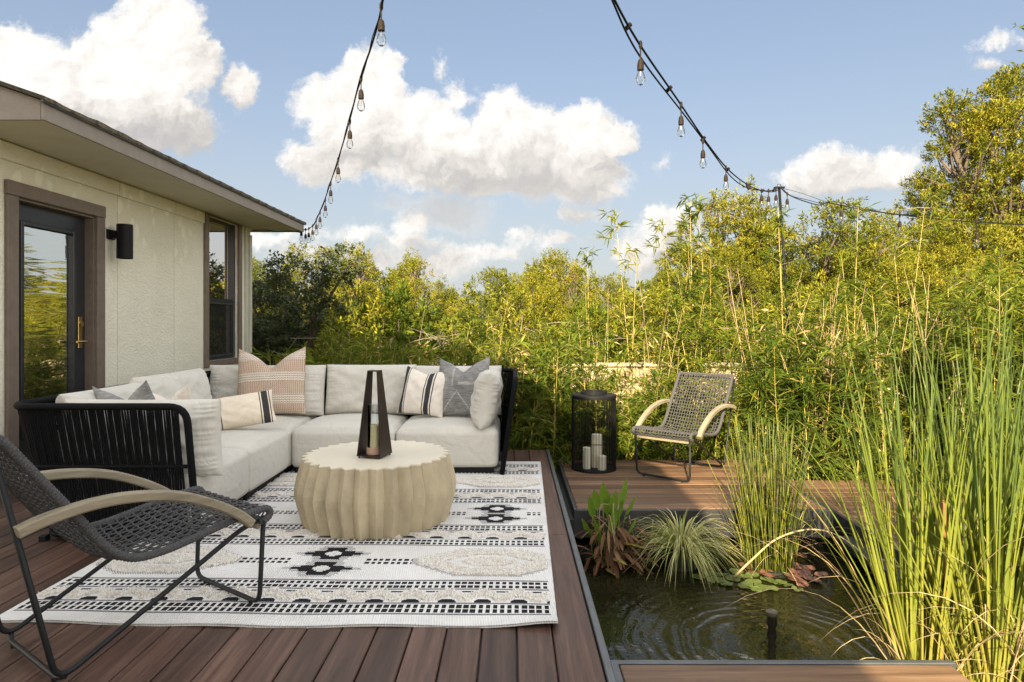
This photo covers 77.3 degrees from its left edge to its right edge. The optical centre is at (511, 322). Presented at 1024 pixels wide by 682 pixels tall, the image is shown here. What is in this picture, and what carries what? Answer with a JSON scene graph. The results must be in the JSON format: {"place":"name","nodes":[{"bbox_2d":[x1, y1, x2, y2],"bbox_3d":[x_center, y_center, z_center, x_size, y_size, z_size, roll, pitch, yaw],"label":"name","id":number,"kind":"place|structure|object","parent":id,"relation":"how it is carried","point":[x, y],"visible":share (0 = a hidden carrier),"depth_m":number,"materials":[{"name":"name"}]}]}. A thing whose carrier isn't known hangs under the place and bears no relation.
{"place":"outdoors","nodes":[
{"label":"outdoors","id":0,"kind":"place"},
{"bbox_2d":[0,81,305,497],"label":"house","id":1,"kind":"structure","parent":0,"point":[82,307],"depth_m":5.75,"materials":[{"name":"paint"}]},
{"bbox_2d":[19,203,87,461],"bbox_3d":[-3.823,0.106,5.303,0.113,2.079,0.881,0,0,0],"label":"door","id":2,"kind":"structure","parent":1,"relation":"in","point":[52,341],"depth_m":5.34,"materials":[{"name":"grey paint"}]},
{"bbox_2d":[106,223,132,258],"bbox_3d":[-3.655,-0.755,5.980,0.209,0.321,0.136,0,0,0],"label":"wall lamp","id":3,"kind":"object","parent":1,"relation":"attached to","point":[122,234],"visible":1,"depth_m":5.93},
{"bbox_2d":[204,213,241,366],"bbox_3d":[-3.786,-0.394,8.320,0.128,1.888,1.054,0,0,0],"label":"window","id":4,"kind":"structure","parent":1,"relation":"in","point":[219,236],"depth_m":8.41,"materials":[{"name":"glass"}]},
{"bbox_2d":[252,0,385,244],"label":"string lights","id":5,"kind":"object","parent":1,"relation":"hanging from","point":[380,26],"visible":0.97,"depth_m":5.33,"materials":[{"name":"black rubber"}]},
{"bbox_2d":[0,0,1023,317],"label":"sky","id":6,"kind":"structure","parent":0,"point":[490,133],"materials":[{"name":"blue"}]},
{"bbox_2d":[575,538,980,681],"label":"water","id":7,"kind":"structure","parent":0,"point":[651,618],"depth_m":3.93,"materials":[{"name":"liquid"}]},
{"bbox_2d":[574,479,662,577],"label":"pickerel plant","id":8,"kind":"object","parent":7,"relation":"in","point":[611,563],"visible":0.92,"depth_m":4.61,"materials":[{"name":"green plant"}]},
{"bbox_2d":[613,506,751,592],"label":"variegated sedge","id":9,"kind":"object","parent":7,"relation":"in","point":[681,556],"visible":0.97,"depth_m":4.58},
{"bbox_2d":[692,553,827,591],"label":"water lily","id":10,"kind":"object","parent":7,"relation":"on","point":[805,572],"visible":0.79,"depth_m":4.43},
{"bbox_2d":[706,412,861,584],"bbox_3d":[1.954,1.250,4.660,1.167,1.179,0.923,0,0,0],"label":"horsetail","id":11,"kind":"object","parent":7,"relation":"in","point":[780,555],"visible":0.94,"depth_m":4.57},
{"bbox_2d":[610,660,970,681],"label":"pond step","id":12,"kind":"object","parent":7,"relation":"on","point":[785,670],"visible":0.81,"depth_m":2.62,"materials":[{"name":"brown wood"}]},
{"bbox_2d":[723,283,1023,674],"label":"cattail","id":13,"kind":"object","parent":7,"relation":"on","point":[999,413],"visible":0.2,"depth_m":3.28},
{"bbox_2d":[732,295,1023,677],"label":"cattail","id":14,"kind":"object","parent":7,"relation":"on","point":[900,636],"visible":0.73,"depth_m":3.12},
{"bbox_2d":[790,298,1023,681],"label":"cattail","id":15,"kind":"object","parent":7,"relation":"on","point":[996,517],"visible":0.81,"depth_m":2.96},
{"bbox_2d":[837,361,1023,681],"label":"cattail","id":16,"kind":"object","parent":7,"relation":"on","point":[1019,559],"visible":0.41,"depth_m":2.89},
{"bbox_2d":[854,320,1023,637],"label":"cattail","id":17,"kind":"object","parent":7,"relation":"on","point":[965,522],"visible":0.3,"depth_m":3.09},
{"label":"ground","id":18,"kind":"structure","parent":0,"visible":0},
{"bbox_2d":[0,449,615,681],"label":"deck","id":19,"kind":"structure","parent":18,"relation":"on","point":[570,646],"depth_m":2.53,"materials":[{"name":"brown wood"}]},
{"bbox_2d":[13,364,517,541],"bbox_3d":[-1.415,0.838,4.990,2.931,0.884,2.812,0,0,0],"label":"sectional sofa","id":20,"kind":"object","parent":19,"relation":"on","point":[177,445],"visible":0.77,"depth_m":4.49,"materials":[{"name":"fabric"}]},
{"bbox_2d":[216,390,276,429],"bbox_3d":[-2.167,0.708,5.106,0.520,0.275,0.199,-8,-21,-23],"label":"throw pillow","id":21,"kind":"object","parent":20,"relation":"on","point":[244,410],"visible":0.66,"depth_m":5.05,"materials":[{"name":"beige fabric"}]},
{"bbox_2d":[237,346,305,413],"bbox_3d":[-2.210,0.539,5.880,0.620,0.633,0.197,-2,-15,-7],"label":"throw pillow","id":22,"kind":"object","parent":20,"relation":"on","point":[283,380],"visible":0.76,"depth_m":5.82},
{"bbox_2d":[397,365,444,417],"bbox_3d":[-0.797,0.625,5.812,0.430,0.449,0.178,5,-19,12],"label":"throw pillow","id":23,"kind":"object","parent":20,"relation":"on","point":[422,393],"visible":1,"depth_m":5.74,"materials":[{"name":"beige fabric"}]},
{"bbox_2d":[435,356,489,416],"bbox_3d":[-0.442,0.578,5.781,0.500,0.549,0.177,-3,-18,15],"label":"throw pillow","id":24,"kind":"object","parent":20,"relation":"on","point":[458,388],"visible":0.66,"depth_m":5.71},
{"bbox_2d":[0,461,557,627],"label":"rug","id":25,"kind":"object","parent":19,"relation":"on","point":[480,557],"visible":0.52,"depth_m":3.20,"materials":[{"name":"fabric"}]},
{"bbox_2d":[0,435,273,681],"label":"rope armchair","id":26,"kind":"object","parent":25,"relation":"on","point":[16,484],"visible":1,"depth_m":2.51,"materials":[{"name":"fabric"}]},
{"bbox_2d":[294,440,455,540],"bbox_3d":[-0.878,1.058,4.165,1.028,0.419,1.028,0,0,0],"label":"coffee table","id":27,"kind":"object","parent":25,"relation":"on","point":[345,492],"visible":0.98,"depth_m":3.78,"materials":[{"name":"beige stone"}]},
{"bbox_2d":[357,370,391,458],"bbox_3d":[-0.870,0.576,4.055,0.164,0.545,0.164,0,0,15],"label":"tapered lantern","id":28,"kind":"object","parent":27,"relation":"on","point":[364,449],"visible":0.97,"depth_m":4.03,"materials":[{"name":"brown metal"}]},
{"bbox_2d":[252,242,368,364],"bbox_3d":[-3.677,0.237,10.945,2.923,2.968,3.030,0,0,0],"label":"live oak","id":29,"kind":"object","parent":18,"relation":"on","point":[279,332],"visible":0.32,"depth_m":10.05,"materials":[{"name":"green plant"}]},
{"bbox_2d":[289,238,393,344],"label":"juniper","id":30,"kind":"object","parent":18,"relation":"on","point":[358,251],"visible":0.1,"depth_m":12.89,"materials":[{"name":"plant"}]},
{"bbox_2d":[270,299,429,364],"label":"shrub","id":31,"kind":"object","parent":18,"relation":"on","point":[341,320],"visible":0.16,"depth_m":9.47,"materials":[{"name":"green plant"}]},
{"bbox_2d":[291,288,454,364],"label":"shrub","id":32,"kind":"object","parent":18,"relation":"on","point":[380,310],"visible":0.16,"depth_m":9.95,"materials":[{"name":"green plant"}]},
{"bbox_2d":[349,328,398,364],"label":"bamboo","id":33,"kind":"object","parent":18,"relation":"on","point":[363,361],"visible":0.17,"depth_m":7.12,"materials":[{"name":"green plant"}]},
{"bbox_2d":[298,242,452,328],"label":"juniper","id":34,"kind":"object","parent":18,"relation":"on","point":[392,275],"visible":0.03,"depth_m":14.43,"materials":[{"name":"plant"}]},
{"bbox_2d":[312,279,452,364],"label":"shrub","id":35,"kind":"object","parent":18,"relation":"on","point":[393,328],"visible":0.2,"depth_m":9.94,"materials":[{"name":"green plant"}]},
{"bbox_2d":[360,248,462,335],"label":"juniper","id":36,"kind":"object","parent":18,"relation":"on","point":[412,283],"visible":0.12,"depth_m":13.11,"materials":[{"name":"plant"}]},
{"bbox_2d":[410,296,479,361],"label":"shrub","id":37,"kind":"object","parent":18,"relation":"on","point":[427,309],"visible":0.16,"depth_m":11.37,"materials":[{"name":"green plant"}]},
{"bbox_2d":[435,314,492,365],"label":"bamboo","id":38,"kind":"object","parent":18,"relation":"on","point":[477,324],"visible":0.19,"depth_m":8.04,"materials":[{"name":"green plant"}]},
{"bbox_2d":[431,266,517,336],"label":"juniper","id":39,"kind":"object","parent":18,"relation":"on","point":[448,295],"visible":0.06,"depth_m":14.61,"materials":[{"name":"plant"}]},
{"bbox_2d":[456,306,501,363],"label":"bamboo","id":40,"kind":"object","parent":18,"relation":"on","point":[483,335],"visible":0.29,"depth_m":8.15,"materials":[{"name":"green plant"}]},
{"bbox_2d":[441,331,537,449],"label":"bamboo","id":41,"kind":"object","parent":18,"relation":"on","point":[516,366],"visible":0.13,"depth_m":6.75,"materials":[{"name":"green plant"}]},
{"bbox_2d":[465,298,524,386],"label":"bamboo","id":42,"kind":"object","parent":18,"relation":"on","point":[499,332],"visible":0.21,"depth_m":7.08,"materials":[{"name":"green plant"}]},
{"bbox_2d":[415,271,590,361],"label":"shrub","id":43,"kind":"object","parent":18,"relation":"on","point":[488,304],"visible":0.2,"depth_m":10.73,"materials":[{"name":"green plant"}]},
{"bbox_2d":[473,268,584,354],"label":"juniper","id":44,"kind":"object","parent":18,"relation":"on","point":[539,299],"visible":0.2,"depth_m":11.54,"materials":[{"name":"plant"}]},
{"bbox_2d":[493,247,565,322],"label":"juniper","id":45,"kind":"object","parent":18,"relation":"on","point":[541,267],"visible":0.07,"depth_m":14.18,"materials":[{"name":"plant"}]},
{"bbox_2d":[500,387,560,462],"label":"bamboo","id":46,"kind":"object","parent":18,"relation":"on","point":[525,440],"visible":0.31,"depth_m":6.75,"materials":[{"name":"green plant"}]},
{"bbox_2d":[494,336,571,464],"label":"bamboo","id":47,"kind":"object","parent":18,"relation":"on","point":[541,351],"visible":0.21,"depth_m":6.95,"materials":[{"name":"green plant"}]},
{"bbox_2d":[481,325,589,468],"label":"bamboo","id":48,"kind":"object","parent":18,"relation":"on","point":[529,372],"visible":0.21,"depth_m":7.06,"materials":[{"name":"green plant"}]},
{"bbox_2d":[496,329,591,471],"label":"bamboo","id":49,"kind":"object","parent":18,"relation":"on","point":[547,377],"visible":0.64,"depth_m":6.67,"materials":[{"name":"green plant"}]},
{"bbox_2d":[525,318,583,439],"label":"bamboo","id":50,"kind":"object","parent":18,"relation":"on","point":[546,328],"visible":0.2,"depth_m":7.70,"materials":[{"name":"green plant"}]},
{"bbox_2d":[490,293,627,361],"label":"shrub","id":51,"kind":"object","parent":18,"relation":"on","point":[573,310],"visible":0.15,"depth_m":10.45,"materials":[{"name":"green plant"}]},
{"bbox_2d":[389,362,740,422],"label":"garden wall","id":52,"kind":"structure","parent":18,"relation":"on","point":[638,372],"depth_m":9.60,"materials":[{"name":"stone"}]},
{"bbox_2d":[530,255,607,340],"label":"juniper","id":53,"kind":"object","parent":18,"relation":"on","point":[573,275],"visible":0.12,"depth_m":13.55,"materials":[{"name":"plant"}]},
{"bbox_2d":[568,245,611,386],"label":"bamboo","id":54,"kind":"object","parent":18,"relation":"on","point":[588,312],"visible":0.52,"depth_m":7.80,"materials":[{"name":"green plant"}]},
{"bbox_2d":[561,313,633,457],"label":"bamboo","id":55,"kind":"object","parent":18,"relation":"on","point":[612,375],"visible":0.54,"depth_m":6.80,"materials":[{"name":"green plant"}]},
{"bbox_2d":[592,208,654,403],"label":"bamboo","id":56,"kind":"object","parent":18,"relation":"on","point":[642,287],"visible":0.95,"depth_m":7.64,"materials":[{"name":"green plant"}]},
{"bbox_2d":[563,300,693,399],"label":"shrub","id":57,"kind":"object","parent":18,"relation":"on","point":[621,347],"visible":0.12,"depth_m":10.54,"materials":[{"name":"green plant"}]},
{"bbox_2d":[594,367,674,459],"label":"bamboo","id":58,"kind":"object","parent":18,"relation":"on","point":[628,409],"visible":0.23,"depth_m":6.91,"materials":[{"name":"green plant"}]},
{"bbox_2d":[589,278,740,366],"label":"shrub","id":59,"kind":"object","parent":18,"relation":"on","point":[646,311],"visible":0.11,"depth_m":10.78,"materials":[{"name":"green plant"}]},
{"bbox_2d":[623,358,713,459],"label":"bamboo","id":60,"kind":"object","parent":18,"relation":"on","point":[655,375],"visible":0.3,"depth_m":6.92,"materials":[{"name":"green plant"}]},
{"bbox_2d":[641,218,704,414],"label":"bamboo","id":61,"kind":"object","parent":18,"relation":"on","point":[669,236],"visible":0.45,"depth_m":7.63,"materials":[{"name":"green plant"}]},
{"bbox_2d":[606,280,753,387],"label":"shrub","id":62,"kind":"object","parent":18,"relation":"on","point":[633,312],"visible":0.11,"depth_m":10.68,"materials":[{"name":"green plant"}]},
{"bbox_2d":[639,285,722,457],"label":"bamboo","id":63,"kind":"object","parent":18,"relation":"on","point":[684,351],"visible":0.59,"depth_m":7.20,"materials":[{"name":"green plant"}]},
{"bbox_2d":[664,194,717,398],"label":"bamboo","id":64,"kind":"object","parent":18,"relation":"on","point":[693,274],"visible":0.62,"depth_m":7.63,"materials":[{"name":"green plant"}]},
{"bbox_2d":[555,459,832,537],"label":"deck","id":65,"kind":"structure","parent":18,"relation":"on","point":[696,493],"depth_m":5.28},
{"bbox_2d":[571,389,616,473],"bbox_3d":[0.800,1.050,6.260,0.440,0.761,0.440,0,0,0],"label":"wire lantern","id":66,"kind":"object","parent":65,"relation":"on","point":[610,426],"visible":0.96,"depth_m":6.16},
{"bbox_2d":[631,372,735,482],"bbox_3d":[1.670,0.974,6.185,0.670,0.912,1.034,0,0,40],"label":"rope armchair","id":67,"kind":"object","parent":65,"relation":"on","point":[638,427],"visible":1,"depth_m":6.30,"materials":[{"name":"fabric"}]},
{"bbox_2d":[676,192,732,420],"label":"bamboo","id":68,"kind":"object","parent":18,"relation":"on","point":[700,207],"visible":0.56,"depth_m":7.78,"materials":[{"name":"green plant"}]},
{"bbox_2d":[663,270,749,450],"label":"bamboo","id":69,"kind":"object","parent":18,"relation":"on","point":[722,346],"visible":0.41,"depth_m":7.32,"materials":[{"name":"green plant"}]},
{"bbox_2d":[612,204,802,345],"bbox_3d":[4.088,-0.349,14.099,4.778,4.246,4.269,0,0,38],"label":"juniper","id":70,"kind":"object","parent":18,"relation":"on","point":[753,213],"visible":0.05,"depth_m":13.91,"materials":[{"name":"plant"}]},
{"bbox_2d":[652,187,796,324],"bbox_3d":[4.621,-0.642,13.605,3.392,4.750,3.650,0,0,5],"label":"juniper","id":71,"kind":"object","parent":18,"relation":"on","point":[713,222],"visible":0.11,"depth_m":13.73,"materials":[{"name":"plant"}]},
{"bbox_2d":[689,239,785,375],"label":"juniper","id":72,"kind":"object","parent":18,"relation":"on","point":[744,270],"visible":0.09,"depth_m":11.10,"materials":[{"name":"plant"}]},
{"bbox_2d":[711,292,773,408],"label":"bamboo","id":73,"kind":"object","parent":18,"relation":"on","point":[729,336],"visible":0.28,"depth_m":8.40,"materials":[{"name":"green plant"}]},
{"bbox_2d":[726,266,797,350],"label":"juniper","id":74,"kind":"object","parent":18,"relation":"on","point":[755,279],"visible":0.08,"depth_m":11.08,"materials":[{"name":"plant"}]},
{"bbox_2d":[680,174,847,321],"bbox_3d":[5.010,-0.636,12.464,3.847,4.750,4.075,0,0,7],"label":"juniper","id":75,"kind":"object","parent":18,"relation":"on","point":[742,200],"visible":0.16,"depth_m":12.58,"materials":[{"name":"green plant"}]},
{"bbox_2d":[728,370,801,471],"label":"bamboo","id":76,"kind":"object","parent":18,"relation":"on","point":[768,406],"visible":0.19,"depth_m":6.72,"materials":[{"name":"green plant"}]},
{"bbox_2d":[727,292,822,408],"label":"bamboo","id":77,"kind":"object","parent":18,"relation":"on","point":[758,329],"visible":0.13,"depth_m":7.94,"materials":[{"name":"green plant"}]},
{"bbox_2d":[718,326,843,479],"bbox_3d":[2.845,0.878,6.763,1.237,1.784,1.550,0,0,25],"label":"bamboo","id":78,"kind":"object","parent":18,"relation":"on","point":[759,405],"visible":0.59,"depth_m":6.53,"materials":[{"name":"green plant"}]},
{"bbox_2d":[773,184,789,359],"bbox_3d":[3.315,0.007,7.800,0.236,3.387,0.060,0,0,0],"label":"light pole","id":79,"kind":"object","parent":18,"relation":"on","point":[782,238],"visible":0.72,"depth_m":7.79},
{"bbox_2d":[611,0,779,208],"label":"string lights","id":80,"kind":"object","parent":79,"relation":"hanging from","point":[641,63],"visible":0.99,"depth_m":4.64,"materials":[{"name":"black rubber"}]},
{"bbox_2d":[755,205,811,398],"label":"bamboo","id":81,"kind":"object","parent":18,"relation":"on","point":[787,284],"visible":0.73,"depth_m":7.34,"materials":[{"name":"green plant"}]},
{"bbox_2d":[681,195,897,357],"bbox_3d":[5.026,-0.248,12.358,4.059,4.037,4.543,0,0,-43],"label":"juniper","id":82,"kind":"object","parent":18,"relation":"on","point":[830,222],"visible":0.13,"depth_m":11.40,"materials":[{"name":"green plant"}]},
{"bbox_2d":[768,297,843,479],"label":"bamboo","id":83,"kind":"object","parent":18,"relation":"on","point":[812,319],"visible":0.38,"depth_m":6.63,"materials":[{"name":"green plant"}]},
{"bbox_2d":[728,322,893,481],"bbox_3d":[2.971,0.879,6.503,1.234,1.780,1.546,0,0,-34],"label":"bamboo","id":84,"kind":"object","parent":18,"relation":"on","point":[802,383],"visible":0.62,"depth_m":6.37,"materials":[{"name":"green plant"}]},
{"bbox_2d":[747,335,874,482],"bbox_3d":[3.072,0.924,6.744,1.166,1.683,1.462,0,0,6],"label":"bamboo","id":85,"kind":"object","parent":18,"relation":"on","point":[835,347],"visible":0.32,"depth_m":6.43,"materials":[{"name":"green plant"}]},
{"bbox_2d":[712,273,911,415],"bbox_3d":[4.851,0.507,9.468,3.596,2.508,2.977,0,0,13],"label":"shrub","id":86,"kind":"object","parent":18,"relation":"on","point":[821,287],"visible":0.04,"depth_m":9.43,"materials":[{"name":"green plant"}]},
{"bbox_2d":[732,262,900,409],"bbox_3d":[5.026,0.356,10.609,3.133,2.784,2.800,0,0,-20],"label":"juniper","id":87,"kind":"object","parent":18,"relation":"on","point":[874,286],"visible":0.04,"depth_m":10.56,"materials":[{"name":"green plant"}]},
{"bbox_2d":[778,280,867,451],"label":"bamboo","id":88,"kind":"object","parent":18,"relation":"on","point":[809,303],"visible":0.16,"depth_m":7.11,"materials":[{"name":"green plant"}]},
{"bbox_2d":[780,274,865,479],"bbox_3d":[3.255,0.608,6.986,0.786,2.187,1.140,0,0,-37],"label":"dry reed clump","id":89,"kind":"object","parent":18,"relation":"on","point":[807,330],"visible":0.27,"depth_m":6.80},
{"bbox_2d":[761,319,932,488],"bbox_3d":[3.414,0.855,6.583,1.270,1.833,1.592,0,0,-28],"label":"bamboo","id":90,"kind":"object","parent":18,"relation":"on","point":[865,379],"visible":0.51,"depth_m":6.32,"materials":[{"name":"green plant"}]},
{"bbox_2d":[796,329,907,479],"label":"bamboo","id":91,"kind":"object","parent":18,"relation":"on","point":[838,386],"visible":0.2,"depth_m":6.61,"materials":[{"name":"green plant"}]},
{"bbox_2d":[819,199,889,382],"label":"bamboo","id":92,"kind":"object","parent":18,"relation":"on","point":[850,283],"visible":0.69,"depth_m":7.11,"materials":[{"name":"green plant"}]},
{"bbox_2d":[810,213,912,341],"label":"juniper","id":93,"kind":"object","parent":18,"relation":"on","point":[876,248],"visible":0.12,"depth_m":10.63,"materials":[{"name":"plant"}]},
{"bbox_2d":[816,373,920,479],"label":"bamboo","id":94,"kind":"object","parent":18,"relation":"on","point":[870,406],"visible":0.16,"depth_m":6.42,"materials":[{"name":"green plant"}]},
{"bbox_2d":[797,256,948,400],"bbox_3d":[6.504,0.255,10.888,3.012,2.996,3.371,0,0,-44],"label":"juniper","id":95,"kind":"object","parent":18,"relation":"on","point":[895,290],"visible":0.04,"depth_m":10.64,"materials":[{"name":"plant"}]},
{"bbox_2d":[851,397,939,481],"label":"bamboo","id":96,"kind":"object","parent":18,"relation":"on","point":[904,427],"visible":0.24,"depth_m":6.28,"materials":[{"name":"green plant"}]},
{"bbox_2d":[847,208,947,302],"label":"juniper","id":97,"kind":"object","parent":18,"relation":"on","point":[922,246],"visible":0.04,"depth_m":12.28,"materials":[{"name":"plant"}]},
{"bbox_2d":[846,332,956,476],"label":"bamboo","id":98,"kind":"object","parent":18,"relation":"on","point":[882,369],"visible":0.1,"depth_m":6.47,"materials":[{"name":"green plant"}]},
{"bbox_2d":[841,339,964,480],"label":"bamboo","id":99,"kind":"object","parent":18,"relation":"on","point":[925,399],"visible":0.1,"depth_m":6.37,"materials":[{"name":"green plant"}]},
{"bbox_2d":[791,480,1016,617],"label":"walkway","id":100,"kind":"structure","parent":18,"relation":"on","point":[821,487],"depth_m":5.23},
{"bbox_2d":[921,267,1023,497],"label":"bamboo","id":101,"kind":"object","parent":100,"relation":"on","point":[976,334],"visible":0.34,"depth_m":5.40,"materials":[{"name":"green plant"}]},
{"bbox_2d":[928,245,1023,505],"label":"bamboo","id":102,"kind":"object","parent":100,"relation":"on","point":[977,311],"visible":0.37,"depth_m":5.18,"materials":[{"name":"green plant"}]},
{"bbox_2d":[845,283,968,456],"bbox_3d":[4.200,0.622,6.703,0.830,2.159,1.180,0,0,-31],"label":"bamboo","id":103,"kind":"object","parent":18,"relation":"on","point":[928,341],"visible":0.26,"depth_m":6.73,"materials":[{"name":"green plant"}]},
{"bbox_2d":[872,187,956,408],"bbox_3d":[4.382,0.111,7.127,0.642,3.178,0.855,0,0,-22],"label":"bamboo","id":104,"kind":"object","parent":18,"relation":"on","point":[892,278],"visible":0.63,"depth_m":7.08,"materials":[{"name":"green plant"}]},
{"bbox_2d":[849,247,997,374],"bbox_3d":[7.296,0.219,10.919,3.453,3.069,3.085,0,0,1],"label":"juniper","id":105,"kind":"object","parent":18,"relation":"on","point":[907,272],"visible":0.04,"depth_m":10.69,"materials":[{"name":"plant"}]},
{"bbox_2d":[879,340,969,479],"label":"bamboo","id":106,"kind":"object","parent":18,"relation":"on","point":[906,347],"visible":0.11,"depth_m":6.48,"materials":[{"name":"green plant"}]},
{"bbox_2d":[876,231,979,329],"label":"juniper","id":107,"kind":"object","parent":18,"relation":"on","point":[925,263],"visible":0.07,"depth_m":11.80,"materials":[{"name":"plant"}]},
{"bbox_2d":[889,62,1023,286],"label":"juniper","id":108,"kind":"object","parent":18,"relation":"on","point":[978,128],"visible":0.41,"depth_m":13.55,"materials":[{"name":"green plant"}]},
{"bbox_2d":[902,243,1011,350],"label":"juniper","id":109,"kind":"object","parent":18,"relation":"on","point":[939,283],"visible":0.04,"depth_m":9.42,"materials":[{"name":"plant"}]},
{"bbox_2d":[964,222,1023,293],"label":"juniper","id":110,"kind":"object","parent":18,"relation":"on","point":[991,237],"visible":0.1,"depth_m":11.39,"materials":[{"name":"plant"}]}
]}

